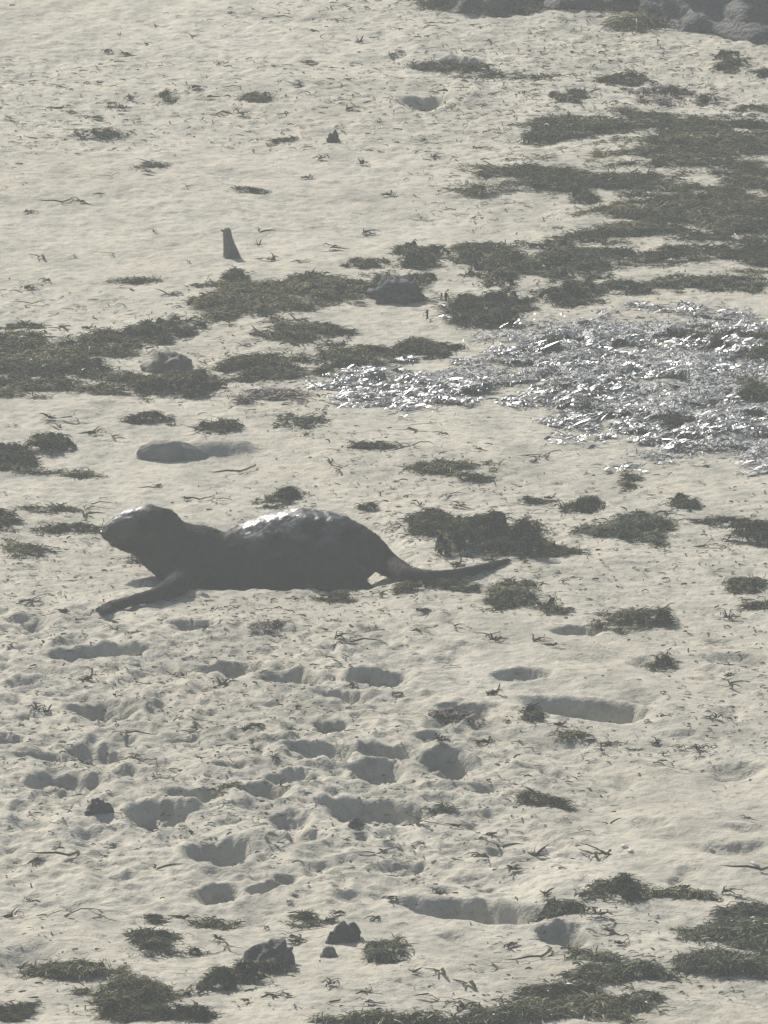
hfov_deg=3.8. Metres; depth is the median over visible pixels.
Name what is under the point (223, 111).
seaweed scrap
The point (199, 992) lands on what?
seaweed scrap
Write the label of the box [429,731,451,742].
seaweed scrap
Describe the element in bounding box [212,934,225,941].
seaweed scrap
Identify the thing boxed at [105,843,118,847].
seaweed scrap
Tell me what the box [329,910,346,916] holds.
seaweed scrap
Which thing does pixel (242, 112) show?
seaweed scrap
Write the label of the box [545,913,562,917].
seaweed scrap
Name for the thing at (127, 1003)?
seaweed clump
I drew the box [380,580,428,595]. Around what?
seaweed clump
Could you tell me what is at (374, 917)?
seaweed scrap
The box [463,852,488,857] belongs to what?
seaweed scrap
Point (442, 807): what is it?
seaweed clump
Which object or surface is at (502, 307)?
seaweed clump
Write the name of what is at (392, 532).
weed crumbs
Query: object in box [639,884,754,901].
seaweed clump
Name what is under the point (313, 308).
seaweed scrap
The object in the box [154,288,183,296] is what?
seaweed scrap
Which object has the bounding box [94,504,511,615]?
otter
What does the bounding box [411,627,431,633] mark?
seaweed scrap
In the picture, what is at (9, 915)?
seaweed scrap
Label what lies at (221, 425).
seaweed clump
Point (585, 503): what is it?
seaweed clump
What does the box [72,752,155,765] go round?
seaweed clump
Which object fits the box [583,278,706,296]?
seaweed clump
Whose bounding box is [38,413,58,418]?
seaweed scrap
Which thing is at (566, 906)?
seaweed clump
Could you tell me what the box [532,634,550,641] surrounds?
seaweed scrap
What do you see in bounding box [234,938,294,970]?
rock
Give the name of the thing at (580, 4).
rock
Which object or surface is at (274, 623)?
seaweed clump
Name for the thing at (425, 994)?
seaweed scrap
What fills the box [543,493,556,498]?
seaweed scrap
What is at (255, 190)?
seaweed clump
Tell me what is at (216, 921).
seaweed clump
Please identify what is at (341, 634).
seaweed scrap
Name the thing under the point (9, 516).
seaweed clump
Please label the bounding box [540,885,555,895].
seaweed scrap
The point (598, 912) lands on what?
seaweed scrap
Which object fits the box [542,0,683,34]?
hanging seaweed
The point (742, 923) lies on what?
seaweed bed
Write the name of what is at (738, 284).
seaweed clump
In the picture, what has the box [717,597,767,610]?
seaweed clump
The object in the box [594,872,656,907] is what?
seaweed clump
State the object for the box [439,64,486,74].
seaweed clump
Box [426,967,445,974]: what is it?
seaweed scrap
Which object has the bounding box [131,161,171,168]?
seaweed clump
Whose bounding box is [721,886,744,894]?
seaweed scrap
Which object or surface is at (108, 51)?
seaweed scrap
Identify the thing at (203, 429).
seaweed scrap
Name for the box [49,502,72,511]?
seaweed scrap
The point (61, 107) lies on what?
seaweed scrap
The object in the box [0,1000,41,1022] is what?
seaweed clump
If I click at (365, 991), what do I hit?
seaweed scrap
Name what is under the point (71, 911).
seaweed scrap
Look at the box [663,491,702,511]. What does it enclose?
seaweed clump
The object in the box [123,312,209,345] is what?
seaweed clump
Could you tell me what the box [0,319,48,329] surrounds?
seaweed clump
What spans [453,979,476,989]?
seaweed scrap
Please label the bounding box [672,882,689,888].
seaweed scrap
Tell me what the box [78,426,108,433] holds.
seaweed scrap
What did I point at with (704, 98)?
seaweed clump
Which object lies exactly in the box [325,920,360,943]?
rock
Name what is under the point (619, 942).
seaweed scrap
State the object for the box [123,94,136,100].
seaweed scrap
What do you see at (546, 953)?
seaweed scrap
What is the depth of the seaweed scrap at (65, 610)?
28.93 m
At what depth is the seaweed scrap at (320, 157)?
34.24 m
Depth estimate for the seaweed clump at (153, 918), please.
26.22 m
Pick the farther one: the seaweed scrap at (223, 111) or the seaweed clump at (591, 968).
the seaweed scrap at (223, 111)
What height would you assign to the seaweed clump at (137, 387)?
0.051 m
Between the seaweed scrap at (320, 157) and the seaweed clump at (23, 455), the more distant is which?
the seaweed scrap at (320, 157)
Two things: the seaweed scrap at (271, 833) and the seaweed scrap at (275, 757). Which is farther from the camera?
the seaweed scrap at (275, 757)
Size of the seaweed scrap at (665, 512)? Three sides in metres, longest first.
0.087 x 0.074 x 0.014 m
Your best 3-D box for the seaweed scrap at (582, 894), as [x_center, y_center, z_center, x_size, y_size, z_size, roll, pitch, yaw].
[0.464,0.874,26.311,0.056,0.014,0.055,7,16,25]
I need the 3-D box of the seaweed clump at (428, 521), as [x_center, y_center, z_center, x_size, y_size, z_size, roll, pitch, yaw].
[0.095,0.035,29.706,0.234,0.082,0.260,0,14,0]
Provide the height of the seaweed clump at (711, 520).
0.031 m
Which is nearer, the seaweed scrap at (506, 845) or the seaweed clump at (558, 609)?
the seaweed scrap at (506, 845)
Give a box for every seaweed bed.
[0,328,216,402]
[178,267,437,326]
[207,319,468,386]
[303,971,670,1023]
[401,0,590,16]
[441,100,767,279]
[581,898,767,983]
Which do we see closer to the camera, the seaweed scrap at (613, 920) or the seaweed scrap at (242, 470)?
the seaweed scrap at (613, 920)
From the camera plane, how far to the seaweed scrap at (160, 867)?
26.63 m
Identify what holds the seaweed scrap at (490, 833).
on the sand
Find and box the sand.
[0,0,767,1023]
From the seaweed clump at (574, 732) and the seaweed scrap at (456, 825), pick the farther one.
the seaweed clump at (574, 732)
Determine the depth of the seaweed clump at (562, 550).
29.42 m
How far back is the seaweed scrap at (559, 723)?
27.82 m
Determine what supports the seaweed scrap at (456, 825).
on the sand
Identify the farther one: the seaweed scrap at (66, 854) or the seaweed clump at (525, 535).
the seaweed clump at (525, 535)
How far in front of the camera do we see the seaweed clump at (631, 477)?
30.22 m
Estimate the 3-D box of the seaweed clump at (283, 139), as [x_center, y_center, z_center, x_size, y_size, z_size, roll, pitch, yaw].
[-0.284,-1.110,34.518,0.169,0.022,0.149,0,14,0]
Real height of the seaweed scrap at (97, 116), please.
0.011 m
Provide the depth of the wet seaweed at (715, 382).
31.37 m
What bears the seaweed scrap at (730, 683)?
on the sand
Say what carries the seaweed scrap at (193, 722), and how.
on the sand
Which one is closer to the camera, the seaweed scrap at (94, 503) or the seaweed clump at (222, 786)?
the seaweed clump at (222, 786)
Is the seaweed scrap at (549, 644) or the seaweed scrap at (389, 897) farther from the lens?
the seaweed scrap at (549, 644)
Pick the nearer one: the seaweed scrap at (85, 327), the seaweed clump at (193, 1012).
the seaweed clump at (193, 1012)
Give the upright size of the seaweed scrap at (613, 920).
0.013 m
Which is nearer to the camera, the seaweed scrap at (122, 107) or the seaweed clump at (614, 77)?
the seaweed scrap at (122, 107)
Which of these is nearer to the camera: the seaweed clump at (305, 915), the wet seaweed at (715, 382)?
the seaweed clump at (305, 915)
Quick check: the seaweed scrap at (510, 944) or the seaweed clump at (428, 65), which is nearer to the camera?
the seaweed scrap at (510, 944)
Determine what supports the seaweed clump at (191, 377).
on the seaweed bed at (46, 359)
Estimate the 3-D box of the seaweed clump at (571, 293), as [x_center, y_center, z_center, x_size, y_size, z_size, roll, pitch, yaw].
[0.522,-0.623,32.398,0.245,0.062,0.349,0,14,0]
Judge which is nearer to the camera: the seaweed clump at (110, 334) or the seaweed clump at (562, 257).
the seaweed clump at (110, 334)
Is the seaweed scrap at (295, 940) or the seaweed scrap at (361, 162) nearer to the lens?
the seaweed scrap at (295, 940)
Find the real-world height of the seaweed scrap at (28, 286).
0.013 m
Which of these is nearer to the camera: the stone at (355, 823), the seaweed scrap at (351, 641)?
the stone at (355, 823)
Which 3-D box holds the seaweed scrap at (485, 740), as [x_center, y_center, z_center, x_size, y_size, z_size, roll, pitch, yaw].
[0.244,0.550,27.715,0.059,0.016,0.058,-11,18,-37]
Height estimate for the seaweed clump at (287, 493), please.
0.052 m
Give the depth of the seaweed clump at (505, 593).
28.96 m
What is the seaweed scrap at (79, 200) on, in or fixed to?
on the sand
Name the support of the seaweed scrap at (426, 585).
on the sand
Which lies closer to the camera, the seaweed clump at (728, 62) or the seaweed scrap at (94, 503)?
the seaweed scrap at (94, 503)
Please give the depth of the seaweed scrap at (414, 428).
30.71 m
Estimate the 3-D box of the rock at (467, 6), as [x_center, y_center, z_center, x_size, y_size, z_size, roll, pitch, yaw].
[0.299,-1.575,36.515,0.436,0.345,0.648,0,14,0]
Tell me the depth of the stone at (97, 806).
27.04 m
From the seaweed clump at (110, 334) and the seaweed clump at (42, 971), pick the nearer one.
the seaweed clump at (42, 971)
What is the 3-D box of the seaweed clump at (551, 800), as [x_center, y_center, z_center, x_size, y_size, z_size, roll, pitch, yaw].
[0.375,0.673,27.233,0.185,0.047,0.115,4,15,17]
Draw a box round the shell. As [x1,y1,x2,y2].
[750,861,759,866]
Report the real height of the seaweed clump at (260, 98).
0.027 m
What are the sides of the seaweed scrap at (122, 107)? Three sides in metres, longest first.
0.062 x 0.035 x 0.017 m
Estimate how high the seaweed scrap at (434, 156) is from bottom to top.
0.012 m
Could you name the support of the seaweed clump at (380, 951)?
on the sand
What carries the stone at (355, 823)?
on the sand
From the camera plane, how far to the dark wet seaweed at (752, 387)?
31.67 m
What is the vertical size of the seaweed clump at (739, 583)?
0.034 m
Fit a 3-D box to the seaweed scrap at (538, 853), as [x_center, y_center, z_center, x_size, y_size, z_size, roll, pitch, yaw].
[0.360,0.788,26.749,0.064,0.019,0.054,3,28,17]
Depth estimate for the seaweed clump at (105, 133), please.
34.54 m
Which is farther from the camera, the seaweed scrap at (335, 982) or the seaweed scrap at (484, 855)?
the seaweed scrap at (484, 855)
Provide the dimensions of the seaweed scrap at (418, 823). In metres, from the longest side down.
0.147 x 0.074 x 0.020 m
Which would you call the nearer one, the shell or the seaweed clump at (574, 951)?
the seaweed clump at (574, 951)
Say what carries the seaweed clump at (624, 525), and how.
on the sand
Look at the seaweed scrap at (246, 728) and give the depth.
27.79 m
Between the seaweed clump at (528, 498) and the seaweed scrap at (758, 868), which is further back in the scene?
the seaweed clump at (528, 498)
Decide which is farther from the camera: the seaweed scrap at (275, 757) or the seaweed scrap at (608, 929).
the seaweed scrap at (275, 757)
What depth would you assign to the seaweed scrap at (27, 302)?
32.48 m
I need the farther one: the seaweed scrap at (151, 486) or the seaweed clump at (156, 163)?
the seaweed clump at (156, 163)
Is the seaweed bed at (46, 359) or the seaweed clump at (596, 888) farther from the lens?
the seaweed bed at (46, 359)
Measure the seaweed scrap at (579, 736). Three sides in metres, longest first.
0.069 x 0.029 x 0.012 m
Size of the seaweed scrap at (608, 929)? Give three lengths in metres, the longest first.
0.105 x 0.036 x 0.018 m
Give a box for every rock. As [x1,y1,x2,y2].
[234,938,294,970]
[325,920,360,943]
[422,0,536,17]
[539,0,634,11]
[635,0,767,44]
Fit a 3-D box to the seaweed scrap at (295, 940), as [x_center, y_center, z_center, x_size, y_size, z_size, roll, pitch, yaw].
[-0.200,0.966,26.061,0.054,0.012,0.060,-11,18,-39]
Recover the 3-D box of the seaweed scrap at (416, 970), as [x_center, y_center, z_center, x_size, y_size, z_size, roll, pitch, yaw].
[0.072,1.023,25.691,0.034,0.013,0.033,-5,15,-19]
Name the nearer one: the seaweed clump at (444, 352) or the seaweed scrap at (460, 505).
the seaweed scrap at (460, 505)
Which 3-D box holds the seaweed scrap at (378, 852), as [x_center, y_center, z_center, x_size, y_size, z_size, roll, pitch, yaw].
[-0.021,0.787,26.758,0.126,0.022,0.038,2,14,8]
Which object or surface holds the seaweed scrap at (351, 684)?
on the sand
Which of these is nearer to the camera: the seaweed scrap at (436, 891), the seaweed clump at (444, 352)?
the seaweed scrap at (436, 891)
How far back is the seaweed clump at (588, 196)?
33.73 m
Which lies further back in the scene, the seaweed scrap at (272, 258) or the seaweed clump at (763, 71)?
the seaweed clump at (763, 71)
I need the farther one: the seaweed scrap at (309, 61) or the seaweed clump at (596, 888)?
the seaweed scrap at (309, 61)
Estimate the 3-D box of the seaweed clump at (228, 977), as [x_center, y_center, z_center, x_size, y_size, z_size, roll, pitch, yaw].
[-0.299,1.023,25.741,0.198,0.067,0.328,7,16,26]
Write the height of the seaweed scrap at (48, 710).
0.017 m
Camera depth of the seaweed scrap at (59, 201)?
33.65 m
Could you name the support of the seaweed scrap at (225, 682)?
on the sand
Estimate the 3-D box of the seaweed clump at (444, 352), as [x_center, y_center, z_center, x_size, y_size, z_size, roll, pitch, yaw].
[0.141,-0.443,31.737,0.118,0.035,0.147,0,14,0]
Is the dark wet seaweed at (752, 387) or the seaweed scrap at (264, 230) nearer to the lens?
the dark wet seaweed at (752, 387)
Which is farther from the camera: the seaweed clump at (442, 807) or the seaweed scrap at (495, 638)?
the seaweed scrap at (495, 638)
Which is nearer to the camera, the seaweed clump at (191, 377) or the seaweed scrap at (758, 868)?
the seaweed scrap at (758, 868)
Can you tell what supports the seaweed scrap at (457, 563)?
on the sand
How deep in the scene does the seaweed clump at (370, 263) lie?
32.81 m
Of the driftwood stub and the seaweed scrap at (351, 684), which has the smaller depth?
the seaweed scrap at (351, 684)
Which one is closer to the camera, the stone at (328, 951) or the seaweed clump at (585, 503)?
the stone at (328, 951)
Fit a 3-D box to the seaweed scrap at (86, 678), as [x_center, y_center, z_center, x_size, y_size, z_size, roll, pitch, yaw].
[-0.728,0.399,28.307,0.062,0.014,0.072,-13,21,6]
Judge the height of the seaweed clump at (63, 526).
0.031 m
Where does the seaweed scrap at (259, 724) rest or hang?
on the sand
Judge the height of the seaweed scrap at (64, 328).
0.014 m
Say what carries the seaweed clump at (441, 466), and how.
on the sand
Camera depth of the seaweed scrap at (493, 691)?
28.08 m
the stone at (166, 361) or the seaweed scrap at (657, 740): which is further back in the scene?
the stone at (166, 361)
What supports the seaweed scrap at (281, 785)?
on the sand
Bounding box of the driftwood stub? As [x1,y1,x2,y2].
[220,227,240,258]
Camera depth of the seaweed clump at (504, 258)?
32.77 m
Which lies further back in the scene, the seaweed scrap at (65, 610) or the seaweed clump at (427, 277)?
the seaweed clump at (427, 277)
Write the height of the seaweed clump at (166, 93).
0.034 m
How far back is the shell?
26.60 m
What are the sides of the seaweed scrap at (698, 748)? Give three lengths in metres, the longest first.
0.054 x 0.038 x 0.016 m
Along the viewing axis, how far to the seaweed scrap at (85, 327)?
32.16 m
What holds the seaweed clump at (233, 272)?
on the sand
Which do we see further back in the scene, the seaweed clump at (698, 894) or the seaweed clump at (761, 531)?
the seaweed clump at (761, 531)
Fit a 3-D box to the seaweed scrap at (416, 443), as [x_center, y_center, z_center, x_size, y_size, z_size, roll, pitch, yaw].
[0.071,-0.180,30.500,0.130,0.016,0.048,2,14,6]
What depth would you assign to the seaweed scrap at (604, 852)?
26.75 m
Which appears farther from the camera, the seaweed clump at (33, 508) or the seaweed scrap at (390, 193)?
the seaweed scrap at (390, 193)
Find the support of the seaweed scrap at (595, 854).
on the sand
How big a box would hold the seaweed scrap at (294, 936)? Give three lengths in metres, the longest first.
0.136 x 0.081 x 0.019 m
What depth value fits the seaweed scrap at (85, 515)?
29.91 m
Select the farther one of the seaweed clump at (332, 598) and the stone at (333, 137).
the stone at (333, 137)
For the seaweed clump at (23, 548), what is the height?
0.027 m
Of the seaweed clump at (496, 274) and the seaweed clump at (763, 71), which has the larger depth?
the seaweed clump at (763, 71)
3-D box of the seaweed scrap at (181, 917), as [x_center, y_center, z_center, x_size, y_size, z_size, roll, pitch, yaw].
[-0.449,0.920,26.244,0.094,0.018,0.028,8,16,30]
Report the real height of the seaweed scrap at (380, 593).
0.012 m
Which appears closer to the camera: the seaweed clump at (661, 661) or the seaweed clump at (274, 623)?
the seaweed clump at (661, 661)
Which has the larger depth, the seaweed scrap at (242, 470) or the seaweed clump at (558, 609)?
the seaweed scrap at (242, 470)
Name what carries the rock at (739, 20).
on the sand
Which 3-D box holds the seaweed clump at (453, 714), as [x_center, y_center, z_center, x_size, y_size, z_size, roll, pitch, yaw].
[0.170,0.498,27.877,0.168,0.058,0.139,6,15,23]
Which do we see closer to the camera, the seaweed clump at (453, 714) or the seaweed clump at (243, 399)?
the seaweed clump at (453, 714)
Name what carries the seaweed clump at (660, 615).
on the sand
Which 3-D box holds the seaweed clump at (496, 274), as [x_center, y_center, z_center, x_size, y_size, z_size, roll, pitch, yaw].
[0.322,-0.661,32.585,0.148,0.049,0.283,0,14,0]
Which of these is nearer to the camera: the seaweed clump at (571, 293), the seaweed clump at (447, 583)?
the seaweed clump at (447, 583)
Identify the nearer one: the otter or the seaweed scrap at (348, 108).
the otter
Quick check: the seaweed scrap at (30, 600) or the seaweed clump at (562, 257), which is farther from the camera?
the seaweed clump at (562, 257)
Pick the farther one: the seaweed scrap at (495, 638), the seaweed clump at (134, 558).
the seaweed clump at (134, 558)
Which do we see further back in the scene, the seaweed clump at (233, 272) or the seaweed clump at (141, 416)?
the seaweed clump at (233, 272)
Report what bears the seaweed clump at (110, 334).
on the sand
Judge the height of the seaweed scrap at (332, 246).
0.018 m
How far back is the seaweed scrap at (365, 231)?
33.33 m
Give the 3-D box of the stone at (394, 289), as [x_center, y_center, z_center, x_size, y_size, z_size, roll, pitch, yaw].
[0.037,-0.581,32.409,0.186,0.180,0.165,0,14,0]
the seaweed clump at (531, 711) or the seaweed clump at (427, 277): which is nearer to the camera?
the seaweed clump at (531, 711)
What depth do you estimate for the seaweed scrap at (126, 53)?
35.68 m
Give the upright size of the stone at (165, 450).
0.137 m
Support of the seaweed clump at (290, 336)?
on the sand
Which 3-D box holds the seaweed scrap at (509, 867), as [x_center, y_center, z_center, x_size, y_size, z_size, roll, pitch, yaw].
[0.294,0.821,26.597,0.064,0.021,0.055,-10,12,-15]
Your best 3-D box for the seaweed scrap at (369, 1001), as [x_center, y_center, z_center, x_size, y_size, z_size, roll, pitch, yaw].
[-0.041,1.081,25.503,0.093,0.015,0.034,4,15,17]
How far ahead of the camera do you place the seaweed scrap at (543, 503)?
29.93 m
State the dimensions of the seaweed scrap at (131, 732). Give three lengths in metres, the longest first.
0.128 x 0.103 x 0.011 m
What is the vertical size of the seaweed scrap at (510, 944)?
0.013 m
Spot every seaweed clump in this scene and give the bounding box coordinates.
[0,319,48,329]
[0,431,76,474]
[0,507,24,531]
[0,537,64,559]
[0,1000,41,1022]
[11,466,106,479]
[12,957,195,1023]
[13,502,96,513]
[23,962,83,981]
[28,521,103,536]
[53,325,154,352]
[67,126,125,140]
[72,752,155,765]
[101,275,163,284]
[118,410,177,424]
[120,925,214,957]
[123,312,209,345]
[124,554,140,563]
[130,365,233,399]
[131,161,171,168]
[131,379,162,402]
[132,913,174,924]
[140,1000,224,1023]
[151,86,180,105]
[182,914,245,930]
[183,954,298,993]
[190,418,246,432]
[210,778,250,796]
[217,265,257,282]
[218,385,316,406]
[230,185,271,193]
[233,90,277,102]
[244,618,292,636]
[249,485,309,508]
[256,326,321,346]
[265,136,316,146]
[272,407,334,436]
[277,909,324,928]
[309,587,366,604]
[323,916,337,923]
[337,256,393,269]
[339,438,410,451]
[354,501,380,510]
[354,932,424,963]
[378,504,454,538]
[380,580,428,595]
[385,57,503,72]
[387,239,454,272]
[394,457,503,482]
[411,269,440,285]
[415,706,485,726]
[419,343,456,359]
[419,798,465,818]
[423,288,542,330]
[426,576,483,592]
[427,508,560,561]
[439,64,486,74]
[445,246,546,278]
[446,69,665,86]
[472,265,522,290]
[478,575,563,611]
[506,786,578,810]
[511,495,552,504]
[515,702,549,724]
[518,246,629,283]
[527,278,609,308]
[527,897,591,922]
[536,544,594,558]
[537,604,576,615]
[546,87,596,103]
[547,727,640,750]
[554,961,624,982]
[559,495,606,513]
[560,943,633,961]
[564,170,606,205]
[566,508,692,543]
[575,876,616,900]
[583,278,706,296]
[583,603,679,633]
[590,67,658,89]
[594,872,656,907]
[616,471,644,492]
[619,82,726,105]
[627,527,673,552]
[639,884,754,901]
[640,649,681,672]
[647,270,767,295]
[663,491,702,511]
[694,514,765,529]
[708,49,752,73]
[714,518,767,550]
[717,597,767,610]
[721,574,767,594]
[750,66,767,81]
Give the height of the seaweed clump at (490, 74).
0.031 m
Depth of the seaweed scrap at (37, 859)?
26.72 m
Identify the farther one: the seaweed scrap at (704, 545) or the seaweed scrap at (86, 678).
the seaweed scrap at (704, 545)
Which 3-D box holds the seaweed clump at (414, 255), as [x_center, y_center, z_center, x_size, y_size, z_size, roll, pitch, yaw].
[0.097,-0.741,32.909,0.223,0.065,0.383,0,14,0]
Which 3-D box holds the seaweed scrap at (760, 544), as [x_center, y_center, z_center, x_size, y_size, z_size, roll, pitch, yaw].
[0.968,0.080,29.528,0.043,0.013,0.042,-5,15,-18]
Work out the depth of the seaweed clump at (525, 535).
29.44 m
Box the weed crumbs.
[0,0,767,1013]
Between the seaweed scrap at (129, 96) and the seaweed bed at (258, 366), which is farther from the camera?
the seaweed scrap at (129, 96)
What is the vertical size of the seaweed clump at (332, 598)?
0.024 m
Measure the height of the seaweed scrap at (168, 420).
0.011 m
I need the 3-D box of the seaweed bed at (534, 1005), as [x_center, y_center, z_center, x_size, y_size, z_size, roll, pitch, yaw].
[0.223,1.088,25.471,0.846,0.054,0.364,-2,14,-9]
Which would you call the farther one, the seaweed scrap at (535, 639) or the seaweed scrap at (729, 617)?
the seaweed scrap at (729, 617)
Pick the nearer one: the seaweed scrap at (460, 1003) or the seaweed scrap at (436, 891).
the seaweed scrap at (460, 1003)
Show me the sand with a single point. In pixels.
(684, 810)
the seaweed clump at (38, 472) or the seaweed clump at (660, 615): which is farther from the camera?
the seaweed clump at (38, 472)
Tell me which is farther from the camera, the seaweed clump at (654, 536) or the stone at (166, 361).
the stone at (166, 361)
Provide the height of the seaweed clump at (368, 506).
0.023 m
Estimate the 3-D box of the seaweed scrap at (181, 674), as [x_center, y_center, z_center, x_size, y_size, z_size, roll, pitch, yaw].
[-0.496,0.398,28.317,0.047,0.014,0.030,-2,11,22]
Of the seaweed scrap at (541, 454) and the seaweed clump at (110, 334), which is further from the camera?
the seaweed clump at (110, 334)
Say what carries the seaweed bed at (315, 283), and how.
on the sand
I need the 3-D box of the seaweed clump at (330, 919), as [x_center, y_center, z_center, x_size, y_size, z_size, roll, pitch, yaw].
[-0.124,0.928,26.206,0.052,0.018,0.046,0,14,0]
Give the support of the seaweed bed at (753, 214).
on the sand
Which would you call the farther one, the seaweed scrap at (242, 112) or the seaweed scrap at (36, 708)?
the seaweed scrap at (242, 112)
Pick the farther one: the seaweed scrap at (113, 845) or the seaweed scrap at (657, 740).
the seaweed scrap at (657, 740)
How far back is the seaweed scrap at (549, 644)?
28.50 m
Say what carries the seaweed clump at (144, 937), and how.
on the sand
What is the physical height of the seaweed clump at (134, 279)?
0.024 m
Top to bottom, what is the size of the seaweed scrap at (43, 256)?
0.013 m
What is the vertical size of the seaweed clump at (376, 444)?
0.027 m
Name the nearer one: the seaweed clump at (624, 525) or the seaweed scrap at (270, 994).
the seaweed scrap at (270, 994)
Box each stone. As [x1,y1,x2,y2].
[84,798,113,815]
[136,440,208,461]
[140,350,192,373]
[320,946,336,957]
[326,129,339,142]
[347,818,363,828]
[367,272,424,304]
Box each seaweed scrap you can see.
[1,907,24,917]
[11,300,45,303]
[15,593,49,603]
[20,284,35,290]
[25,702,47,712]
[27,857,44,866]
[30,254,45,260]
[30,850,98,856]
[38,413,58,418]
[40,198,85,202]
[41,704,53,712]
[47,908,100,917]
[48,326,68,331]
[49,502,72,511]
[50,103,78,108]
[51,607,69,613]
[62,196,91,204]
[63,507,102,518]
[73,501,111,508]
[77,667,96,682]
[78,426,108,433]
[81,323,93,328]
[84,115,104,119]
[101,49,113,54]
[103,730,153,737]
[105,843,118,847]
[112,49,135,55]
[115,103,131,109]
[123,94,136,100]
[137,483,168,487]
[138,859,179,869]
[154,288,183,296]
[160,419,176,424]
[168,912,204,919]
[176,671,187,676]
[178,423,213,430]
[185,715,221,727]
[197,988,215,994]
[210,110,231,115]
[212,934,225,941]
[213,677,238,686]
[214,464,264,472]
[233,108,249,114]
[240,724,251,730]
[248,722,264,729]
[251,225,276,231]
[258,989,288,998]
[265,832,277,838]
[266,253,277,260]
[266,753,279,761]
[267,778,289,793]
[285,927,325,942]
[286,312,313,322]
[287,934,305,942]
[300,60,317,64]
[307,305,323,311]
[312,153,328,159]
[315,243,349,250]
[321,977,341,986]
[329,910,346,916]
[331,638,381,645]
[334,630,351,639]
[342,681,357,687]
[345,105,363,110]
[348,847,398,853]
[348,997,386,1004]
[355,987,372,994]
[357,158,368,164]
[362,229,380,233]
[365,915,380,922]
[367,589,389,595]
[380,190,396,195]
[382,895,398,902]
[390,423,429,432]
[391,441,432,446]
[399,579,442,587]
[407,814,449,826]
[409,967,422,973]
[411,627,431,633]
[414,993,442,998]
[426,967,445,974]
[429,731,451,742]
[430,153,444,158]
[430,887,449,894]
[445,822,473,827]
[446,500,474,509]
[447,556,466,565]
[452,1000,469,1007]
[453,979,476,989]
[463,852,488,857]
[476,736,496,742]
[479,838,521,847]
[482,632,509,641]
[485,830,498,836]
[486,683,504,695]
[501,942,519,949]
[506,864,521,872]
[506,946,567,959]
[521,450,560,455]
[525,499,559,504]
[526,842,549,857]
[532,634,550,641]
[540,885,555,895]
[542,640,570,646]
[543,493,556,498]
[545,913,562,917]
[553,502,577,510]
[554,718,570,725]
[572,733,593,737]
[574,891,593,900]
[579,849,597,859]
[580,843,611,854]
[587,907,616,915]
[588,923,622,935]
[596,914,634,923]
[613,938,628,944]
[649,736,662,744]
[655,508,682,514]
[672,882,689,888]
[691,743,708,750]
[693,542,713,546]
[707,712,722,720]
[709,677,744,686]
[719,610,741,619]
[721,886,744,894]
[722,865,767,870]
[754,540,767,546]
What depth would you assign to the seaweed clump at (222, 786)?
27.29 m
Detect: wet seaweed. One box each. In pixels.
[309,301,767,477]
[516,323,767,435]
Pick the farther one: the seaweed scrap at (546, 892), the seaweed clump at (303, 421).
the seaweed clump at (303, 421)
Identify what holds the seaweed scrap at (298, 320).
on the sand
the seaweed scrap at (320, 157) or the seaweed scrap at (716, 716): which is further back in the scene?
the seaweed scrap at (320, 157)
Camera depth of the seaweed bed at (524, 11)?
36.31 m
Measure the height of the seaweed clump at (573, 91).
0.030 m
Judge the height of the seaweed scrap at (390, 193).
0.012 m
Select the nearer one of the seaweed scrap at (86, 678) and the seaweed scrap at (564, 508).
the seaweed scrap at (86, 678)
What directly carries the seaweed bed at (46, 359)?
on the sand

